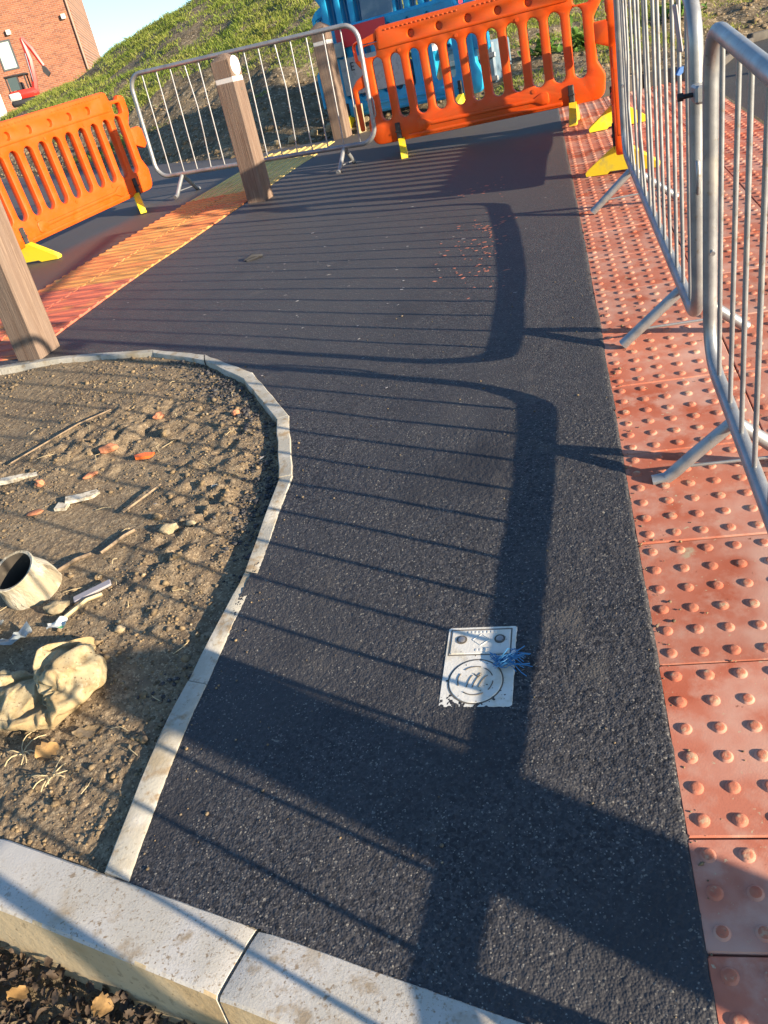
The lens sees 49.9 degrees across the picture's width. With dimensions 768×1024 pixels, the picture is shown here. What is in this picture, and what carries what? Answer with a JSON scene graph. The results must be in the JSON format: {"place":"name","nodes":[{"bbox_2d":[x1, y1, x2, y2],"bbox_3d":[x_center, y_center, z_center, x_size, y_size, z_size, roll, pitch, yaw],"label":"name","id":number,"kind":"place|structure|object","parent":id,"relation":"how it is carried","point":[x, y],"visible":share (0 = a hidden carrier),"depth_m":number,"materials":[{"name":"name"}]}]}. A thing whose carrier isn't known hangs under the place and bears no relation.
{"place":"outdoors","nodes":[
{"label":"outdoors","id":0,"kind":"place"},
{"bbox_2d":[0,0,99,112],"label":"brick building","id":1,"kind":"structure","parent":0,"point":[57,36],"depth_m":37.87,"materials":[{"name":"brick"}]},
{"bbox_2d":[0,39,19,71],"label":"window","id":2,"kind":"structure","parent":1,"relation":"in","point":[8,60],"depth_m":37.72,"materials":[{"name":"white glass"}]},
{"bbox_2d":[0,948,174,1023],"bbox_3d":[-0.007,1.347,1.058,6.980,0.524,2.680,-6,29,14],"label":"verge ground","id":3,"kind":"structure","parent":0,"point":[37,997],"depth_m":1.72,"materials":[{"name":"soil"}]},
{"bbox_2d":[0,946,194,1023],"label":"leaf litter","id":4,"kind":"object","parent":3,"relation":"on","point":[144,1012],"visible":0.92,"depth_m":1.68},
{"bbox_2d":[6,985,28,1001],"bbox_3d":[-0.747,0.980,1.680,0.043,0.021,0.045,20,27,20],"label":"dry leaf","id":5,"kind":"object","parent":4,"relation":"on","point":[20,992],"visible":1,"depth_m":1.68,"materials":[{"name":"plant"}]},
{"bbox_2d":[91,991,113,1017],"bbox_3d":[-0.553,0.968,1.617,0.045,0.015,0.046,4,48,8],"label":"dry leaf","id":6,"kind":"object","parent":4,"relation":"on","point":[101,1006],"visible":1,"depth_m":1.62,"materials":[{"name":"plant"}]},
{"bbox_2d":[0,839,523,1023],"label":"kerb","id":7,"kind":"structure","parent":3,"relation":"on","point":[175,961],"depth_m":1.57,"materials":[{"name":"concrete"}]},
{"bbox_2d":[82,0,191,56],"label":"sky","id":8,"kind":"structure","parent":0,"point":[110,21],"materials":[{"name":"white"}]},
{"bbox_2d":[0,356,278,873],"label":"soil bed","id":9,"kind":"object","parent":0,"point":[78,529],"visible":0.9,"depth_m":2.68,"materials":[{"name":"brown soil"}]},
{"bbox_2d":[0,621,31,644],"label":"plastic film","id":10,"kind":"object","parent":9,"relation":"on","point":[25,630],"visible":1,"depth_m":2.43,"materials":[{"name":"white plastic"}]},
{"bbox_2d":[0,472,36,484],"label":"pale shard","id":11,"kind":"object","parent":9,"relation":"on","point":[11,479],"visible":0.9,"depth_m":3.22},
{"bbox_2d":[0,550,61,609],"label":"broken pipe","id":12,"kind":"object","parent":9,"relation":"on","point":[28,580],"visible":0.94,"depth_m":2.57,"materials":[{"name":"ceramic"}]},
{"bbox_2d":[26,509,42,515],"bbox_3d":[-1.266,0.003,2.990,0.062,0.012,0.040,-17,28,-6],"label":"brick fragment","id":13,"kind":"object","parent":9,"relation":"on","point":[35,512],"visible":1,"depth_m":2.98,"materials":[{"name":"orange brick"}]},
{"bbox_2d":[4,732,66,791],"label":"dry roots","id":14,"kind":"object","parent":9,"relation":"on","point":[49,777],"visible":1,"depth_m":2.03,"materials":[{"name":"plant"}]},
{"bbox_2d":[34,479,44,486],"bbox_3d":[-1.313,-0.111,3.144,0.036,0.028,0.044,-12,28,3],"label":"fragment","id":15,"kind":"object","parent":9,"relation":"on","point":[40,483],"visible":1,"depth_m":3.13,"materials":[{"name":"brick"}]},
{"bbox_2d":[35,741,58,759],"bbox_3d":[-0.838,0.589,2.047,0.046,0.031,0.056,-13,28,1],"label":"dry leaf","id":16,"kind":"object","parent":9,"relation":"on","point":[45,750],"visible":1,"depth_m":2.05,"materials":[{"name":"brown plant"}]},
{"bbox_2d":[0,637,106,731],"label":"crumpled sack","id":17,"kind":"object","parent":9,"relation":"on","point":[64,681],"visible":1,"depth_m":2.15,"materials":[{"name":"beige fabric"}]},
{"bbox_2d":[43,600,69,615],"bbox_3d":[-0.992,0.292,2.504,0.086,0.049,0.053,-14,28,-1],"label":"stone","id":18,"kind":"object","parent":9,"relation":"on","point":[55,608],"visible":1,"depth_m":2.49,"materials":[{"name":"beige stone"}]},
{"bbox_2d":[46,616,67,628],"bbox_3d":[-0.963,0.329,2.427,0.060,0.019,0.040,-17,28,-7],"label":"plastic wrapper","id":19,"kind":"object","parent":9,"relation":"on","point":[60,622],"visible":1,"depth_m":2.43,"materials":[{"name":"white plastic"}]},
{"bbox_2d":[10,409,110,463],"bbox_3d":[-1.345,-0.319,3.446,0.462,0.051,0.012,-31,32,-29],"label":"stick","id":20,"kind":"object","parent":9,"relation":"on","point":[44,443],"visible":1,"depth_m":3.44,"materials":[{"name":"brown wood"}]},
{"bbox_2d":[54,502,69,510],"bbox_3d":[-1.161,-0.020,2.975,0.048,0.012,0.040,-6,37,1],"label":"pale shard","id":21,"kind":"object","parent":9,"relation":"on","point":[61,506],"visible":1,"depth_m":2.96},
{"bbox_2d":[57,552,91,571],"bbox_3d":[-1.015,0.171,2.663,0.151,0.029,0.021,-27,31,-23],"label":"stick","id":22,"kind":"object","parent":9,"relation":"on","point":[73,561],"visible":0.78,"depth_m":2.66,"materials":[{"name":"brown wood"}]},
{"bbox_2d":[65,489,99,503],"bbox_3d":[-1.099,-0.056,3.007,0.125,0.012,0.042,-16,36,-17],"label":"pale shard","id":23,"kind":"object","parent":9,"relation":"on","point":[84,496],"visible":1,"depth_m":3.00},
{"bbox_2d":[63,592,102,617],"bbox_3d":[-0.908,0.280,2.484,0.130,0.031,0.018,-28,31,-26],"label":"stick","id":24,"kind":"object","parent":9,"relation":"on","point":[80,604],"visible":1,"depth_m":2.48,"materials":[{"name":"wood"}]},
{"bbox_2d":[72,724,102,737],"bbox_3d":[-0.752,0.554,2.092,0.075,0.012,0.047,-13,33,-12],"label":"dry leaf","id":25,"kind":"object","parent":9,"relation":"on","point":[87,731],"visible":1,"depth_m":2.10,"materials":[{"name":"plant"}]},
{"bbox_2d":[83,471,97,478],"bbox_3d":[-1.115,-0.140,3.126,0.064,0.018,0.038,-32,33,-31],"label":"brick fragment","id":26,"kind":"object","parent":9,"relation":"on","point":[88,475],"visible":1,"depth_m":3.12,"materials":[{"name":"orange brick"}]},
{"bbox_2d":[73,580,111,602],"bbox_3d":[-0.891,0.242,2.521,0.120,0.008,0.028,-27,36,-11],"label":"purple strip","id":27,"kind":"object","parent":9,"relation":"on","point":[92,591],"visible":1,"depth_m":2.52,"materials":[{"name":"purple plastic"}]},
{"bbox_2d":[94,572,102,580],"bbox_3d":[-0.897,0.205,2.594,0.029,0.023,0.030,-23,29,-18],"label":"clod","id":28,"kind":"object","parent":9,"relation":"on","point":[98,576],"visible":1,"depth_m":2.59,"materials":[{"name":"soil"}]},
{"bbox_2d":[98,443,118,453],"bbox_3d":[-1.087,-0.252,3.254,0.085,0.034,0.052,-14,28,-1],"label":"brick fragment","id":29,"kind":"object","parent":9,"relation":"on","point":[108,448],"visible":1,"depth_m":3.24,"materials":[{"name":"orange brick"}]},
{"bbox_2d":[99,528,135,553],"bbox_3d":[-0.875,0.096,2.712,0.133,0.028,0.016,-33,34,-32],"label":"stick","id":30,"kind":"object","parent":9,"relation":"on","point":[116,541],"visible":1,"depth_m":2.71,"materials":[{"name":"brown wood"}]},
{"bbox_2d":[0,372,238,793],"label":"straw bits","id":31,"kind":"object","parent":9,"relation":"on","point":[116,558],"visible":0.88,"depth_m":2.58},
{"bbox_2d":[114,625,125,632],"bbox_3d":[-0.764,0.337,2.384,0.036,0.025,0.031,-6,29,14],"label":"stone","id":32,"kind":"object","parent":9,"relation":"on","point":[119,628],"visible":1,"depth_m":2.37,"materials":[{"name":"beige stone"}]},
{"bbox_2d":[122,483,160,512],"bbox_3d":[-0.848,-0.050,2.897,0.010,0.029,0.172,14,38,41],"label":"stick","id":33,"kind":"object","parent":9,"relation":"on","point":[141,498],"visible":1,"depth_m":2.89,"materials":[{"name":"brown wood"}]},
{"bbox_2d":[134,452,154,459],"bbox_3d":[-0.919,-0.216,3.167,0.078,0.012,0.036,-10,33,-7],"label":"fragment","id":34,"kind":"object","parent":9,"relation":"on","point":[145,455],"visible":1,"depth_m":3.16,"materials":[{"name":"orange brick"}]},
{"bbox_2d":[152,513,162,519],"bbox_3d":[-0.766,0.015,2.788,0.036,0.027,0.032,5,33,31],"label":"clod","id":35,"kind":"object","parent":9,"relation":"on","point":[157,516],"visible":1,"depth_m":2.78,"materials":[{"name":"soil"}]},
{"bbox_2d":[153,411,163,418],"bbox_3d":[-0.926,-0.394,3.398,0.043,0.035,0.044,-4,29,17],"label":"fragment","id":36,"kind":"object","parent":9,"relation":"on","point":[159,415],"visible":1,"depth_m":3.39,"materials":[{"name":"brick"}]},
{"bbox_2d":[160,427,170,436],"bbox_3d":[-0.868,-0.315,3.272,0.043,0.032,0.056,-1,30,22],"label":"clod","id":37,"kind":"object","parent":9,"relation":"on","point":[164,432],"visible":1,"depth_m":3.26,"materials":[{"name":"soil"}]},
{"bbox_2d":[158,523,178,534],"bbox_3d":[-0.704,0.057,2.699,0.065,0.040,0.044,-20,28,-12],"label":"stone","id":38,"kind":"object","parent":9,"relation":"on","point":[167,528],"visible":1,"depth_m":2.69,"materials":[{"name":"beige stone"}]},
{"bbox_2d":[172,552,181,558],"bbox_3d":[-0.643,0.135,2.565,0.033,0.020,0.026,-16,28,-4],"label":"clod","id":39,"kind":"object","parent":9,"relation":"on","point":[176,555],"visible":1,"depth_m":2.56,"materials":[{"name":"soil"}]},
{"bbox_2d":[186,520,195,526],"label":"stone","id":40,"kind":"object","parent":9,"relation":"on","point":[189,523],"visible":0.92,"depth_m":2.70,"materials":[{"name":"beige stone"}]},
{"bbox_2d":[193,406,202,411],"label":"clod","id":41,"kind":"object","parent":9,"relation":"on","point":[198,408],"visible":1,"depth_m":3.39,"materials":[{"name":"soil"}]},
{"bbox_2d":[122,360,278,702],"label":"asphalt crumbs","id":42,"kind":"object","parent":9,"relation":"on","point":[268,486],"visible":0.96,"depth_m":2.99,"materials":[{"name":"black asphalt"}]},
{"bbox_2d":[231,409,239,415],"bbox_3d":[-0.588,-0.394,3.266,0.035,0.024,0.031,-11,28,4],"label":"brick fragment","id":43,"kind":"object","parent":9,"relation":"on","point":[235,412],"visible":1,"depth_m":3.26,"materials":[{"name":"orange brick"}]},
{"bbox_2d":[0,141,334,360],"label":"ribbed pavement","id":44,"kind":"structure","parent":0,"point":[71,297],"depth_m":5.98,"materials":[{"name":"orange tile"}]},
{"bbox_2d":[0,108,717,1023],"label":"asphalt path","id":45,"kind":"structure","parent":0,"point":[546,892],"depth_m":2.14,"materials":[{"name":"black asphalt"}]},
{"bbox_2d":[0,199,59,360],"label":"timber bollard","id":46,"kind":"object","parent":45,"relation":"on","point":[27,325],"visible":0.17,"depth_m":4.21,"materials":[{"name":"brown wood"}]},
{"bbox_2d":[0,92,151,262],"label":"plastic barrier","id":47,"kind":"object","parent":45,"relation":"on","point":[29,132],"visible":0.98,"depth_m":6.86,"materials":[{"name":"orange plastic"}]},
{"bbox_2d":[0,349,292,881],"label":"bed edging","id":48,"kind":"object","parent":45,"relation":"on","point":[126,849],"visible":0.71,"depth_m":2.22,"materials":[{"name":"concrete"}]},
{"bbox_2d":[210,53,272,203],"bbox_3d":[-1.104,-2.963,6.567,0.170,1.225,0.165,0,31,23],"label":"timber bollard","id":49,"kind":"object","parent":45,"relation":"on","point":[234,100],"visible":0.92,"depth_m":6.47,"materials":[{"name":"brown wood"}]},
{"bbox_2d":[130,23,375,198],"bbox_3d":[-1.179,-3.479,7.286,2.384,1.089,0.430,2,31,24],"label":"steel barrier","id":50,"kind":"object","parent":45,"relation":"on","point":[343,148],"visible":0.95,"depth_m":7.16,"materials":[{"name":"silver metal"}]},
{"bbox_2d":[244,254,262,261],"bbox_3d":[-0.800,-1.564,5.054,0.120,0.038,0.046,-17,28,-7],"label":"rubber scrap","id":51,"kind":"object","parent":45,"relation":"on","point":[250,257],"visible":1,"depth_m":5.05,"materials":[{"name":"grey rubber"}]},
{"bbox_2d":[143,279,676,1023],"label":"path grit","id":52,"kind":"object","parent":45,"relation":"on","point":[335,655],"visible":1,"depth_m":1.98,"materials":[{"name":"stone"}]},
{"bbox_2d":[420,0,461,75],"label":"blue barrier","id":53,"kind":"object","parent":45,"relation":"on","point":[436,52],"visible":0.04,"depth_m":8.77,"materials":[{"name":"plastic"}]},
{"bbox_2d":[432,182,516,298],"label":"orange shavings","id":54,"kind":"object","parent":45,"relation":"on","point":[478,244],"visible":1,"depth_m":4.28},
{"bbox_2d":[439,626,516,706],"bbox_3d":[0.229,0.379,1.957,0.172,0.060,0.244,-4,39,16],"label":"service cover","id":55,"kind":"object","parent":45,"relation":"on","point":[471,674],"visible":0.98,"depth_m":1.94,"materials":[{"name":"grey metal"}]},
{"bbox_2d":[489,645,532,675],"bbox_3d":[0.293,0.345,1.913,0.102,0.026,0.086,-6,29,14],"label":"twine tuft","id":56,"kind":"object","parent":55,"relation":"on","point":[504,659],"visible":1,"depth_m":1.92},
{"bbox_2d":[352,0,608,158],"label":"plastic barrier","id":57,"kind":"object","parent":45,"relation":"on","point":[460,23],"visible":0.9,"depth_m":6.58,"materials":[{"name":"orange plastic"}]},
{"bbox_2d":[103,187,647,503],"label":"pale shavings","id":58,"kind":"object","parent":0,"point":[347,286],"visible":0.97,"depth_m":4.16},
{"bbox_2d":[0,0,767,178],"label":"earth bank","id":59,"kind":"structure","parent":0,"point":[277,93],"depth_m":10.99,"materials":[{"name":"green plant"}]},
{"bbox_2d":[3,36,50,107],"bbox_3d":[-12.902,-15.856,29.689,1.665,2.096,0.888,-15,28,-4],"label":"mini excavator","id":60,"kind":"object","parent":59,"relation":"on","point":[20,94],"visible":0.89,"depth_m":29.61,"materials":[{"name":"red paint"}]},
{"bbox_2d":[288,134,297,143],"bbox_3d":[-1.034,-4.202,9.312,0.109,0.105,0.102,16,40,43],"label":"rubble stone","id":61,"kind":"object","parent":59,"relation":"on","point":[291,139],"visible":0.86,"depth_m":9.28,"materials":[{"name":"grey stone"}]},
{"bbox_2d":[310,129,317,135],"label":"rubble stone","id":62,"kind":"object","parent":59,"relation":"on","point":[313,132],"visible":0.97,"depth_m":9.25,"materials":[{"name":"grey stone"}]},
{"bbox_2d":[325,122,331,131],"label":"rubble stone","id":63,"kind":"object","parent":59,"relation":"on","point":[328,128],"visible":0.44,"depth_m":9.22,"materials":[{"name":"grey stone"}]},
{"bbox_2d":[310,22,351,139],"bbox_3d":[-0.542,-4.486,8.758,0.168,1.250,0.165,0,31,23],"label":"timber bollard","id":64,"kind":"object","parent":59,"relation":"on","point":[320,55],"visible":0.89,"depth_m":8.68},
{"bbox_2d":[355,103,365,132],"bbox_3d":[-0.252,-4.249,8.923,0.080,0.300,0.060,-9,30,2],"label":"timber peg","id":65,"kind":"object","parent":59,"relation":"on","point":[359,128],"visible":0.41,"depth_m":8.90,"materials":[{"name":"wood"}]},
{"bbox_2d":[317,0,490,127],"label":"blue barrier","id":66,"kind":"object","parent":59,"relation":"on","point":[365,28],"visible":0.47,"depth_m":8.48,"materials":[{"name":"plastic"}]},
{"bbox_2d":[353,37,511,98],"bbox_3d":[0.429,-4.719,9.353,2.040,0.770,0.565,3,32,28],"label":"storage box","id":67,"kind":"object","parent":59,"relation":"on","point":[495,62],"visible":0.21,"depth_m":8.67,"materials":[{"name":"plastic"}]},
{"bbox_2d":[312,0,464,58],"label":"blue barrier","id":68,"kind":"object","parent":67,"relation":"on","point":[322,11],"visible":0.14,"depth_m":9.09,"materials":[{"name":"plastic"}]},
{"bbox_2d":[359,0,392,52],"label":"grey board","id":69,"kind":"object","parent":68,"relation":"attached to","point":[371,8],"visible":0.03,"depth_m":8.89,"materials":[{"name":"paint"}]},
{"bbox_2d":[317,0,456,24],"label":"blue barrier","id":70,"kind":"object","parent":68,"relation":"on","point":[330,9],"visible":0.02,"depth_m":9.19,"materials":[{"name":"plastic"}]},
{"bbox_2d":[321,0,458,23],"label":"blue barrier","id":71,"kind":"object","parent":67,"relation":"on","point":[400,4],"visible":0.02,"depth_m":9.27,"materials":[{"name":"plastic"}]},
{"bbox_2d":[437,60,441,104],"bbox_3d":[0.554,-4.389,8.579,0.060,0.550,0.040,6,42,-6],"label":"timber stake","id":72,"kind":"object","parent":59,"relation":"on","point":[439,74],"visible":0.14,"depth_m":8.46,"materials":[{"name":"wood"}]},
{"bbox_2d":[513,33,562,56],"bbox_3d":[1.713,-5.084,8.982,0.554,0.244,0.569,-14,28,0],"label":"weed","id":73,"kind":"object","parent":59,"relation":"on","point":[538,47],"visible":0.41,"depth_m":8.96,"materials":[{"name":"green plant"}]},
{"bbox_2d":[552,15,584,52],"bbox_3d":[2.046,-5.052,8.693,0.571,0.365,0.567,-6,29,14],"label":"weed","id":74,"kind":"object","parent":59,"relation":"on","point":[578,37],"visible":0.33,"depth_m":8.71,"materials":[{"name":"green plant"}]},
{"bbox_2d":[650,0,706,17],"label":"weed","id":75,"kind":"object","parent":59,"relation":"on","point":[682,9],"visible":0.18,"depth_m":8.77,"materials":[{"name":"green plant"}]},
{"bbox_2d":[601,29,767,97],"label":"kerb","id":76,"kind":"structure","parent":59,"relation":"on","point":[756,37],"depth_m":7.40,"materials":[{"name":"concrete"}]},
{"bbox_2d":[253,95,763,1011],"bbox_3d":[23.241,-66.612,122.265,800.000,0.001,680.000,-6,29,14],"label":"lowland ground","id":77,"kind":"structure","parent":0,"point":[539,419],"depth_m":31.03,"materials":[{"name":"soil"}]},
{"bbox_2d":[0,95,7,116],"bbox_3d":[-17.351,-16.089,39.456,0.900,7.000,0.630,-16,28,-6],"label":"white cabinet","id":78,"kind":"object","parent":77,"relation":"on","point":[3,109],"visible":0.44,"depth_m":37.98,"materials":[{"name":"white"}]},
{"bbox_2d":[559,79,767,1023],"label":"tactile pavement","id":79,"kind":"structure","parent":0,"point":[714,564],"depth_m":2.13,"materials":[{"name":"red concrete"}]},
{"bbox_2d":[586,0,659,176],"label":"plastic barrier","id":80,"kind":"object","parent":79,"relation":"on","point":[611,159],"visible":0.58,"depth_m":4.82,"materials":[{"name":"orange plastic"}]},
{"bbox_2d":[590,0,750,347],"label":"steel barrier","id":81,"kind":"object","parent":79,"relation":"on","point":[689,293],"visible":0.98,"depth_m":2.87,"materials":[{"name":"silver metal"}]},
{"bbox_2d":[672,4,682,51],"bbox_3d":[0.814,-1.341,2.287,0.006,0.120,0.060,-11,27,16],"label":"name plate","id":82,"kind":"object","parent":81,"relation":"attached to","point":[677,27],"visible":1,"depth_m":2.27,"materials":[{"name":"silver metal"}]},
{"bbox_2d":[675,66,683,75],"bbox_3d":[0.837,-1.248,2.338,0.023,0.022,0.008,-19,34,-11],"label":"cable tag","id":83,"kind":"object","parent":81,"relation":"attached to","point":[680,70],"visible":1,"depth_m":2.33,"materials":[{"name":"blue plastic"}]},
{"bbox_2d":[575,153,766,955],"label":"paving grit","id":84,"kind":"object","parent":79,"relation":"on","point":[701,863],"visible":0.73,"depth_m":2.12,"materials":[{"name":"stone"}]},
{"bbox_2d":[651,22,767,533],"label":"steel barrier","id":85,"kind":"object","parent":79,"relation":"on","point":[740,48],"visible":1,"depth_m":2.01,"materials":[{"name":"silver metal"}]},
{"bbox_2d":[677,82,701,104],"bbox_3d":[0.805,-1.079,2.131,0.090,0.044,0.084,-6,29,14],"label":"barrier clamp","id":86,"kind":"object","parent":85,"relation":"attached to","point":[695,95],"visible":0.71,"depth_m":2.12,"materials":[{"name":"metal"}]},
{"bbox_2d":[725,38,767,120],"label":"side road","id":87,"kind":"structure","parent":0,"point":[730,80],"depth_m":6.49,"materials":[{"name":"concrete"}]}
]}

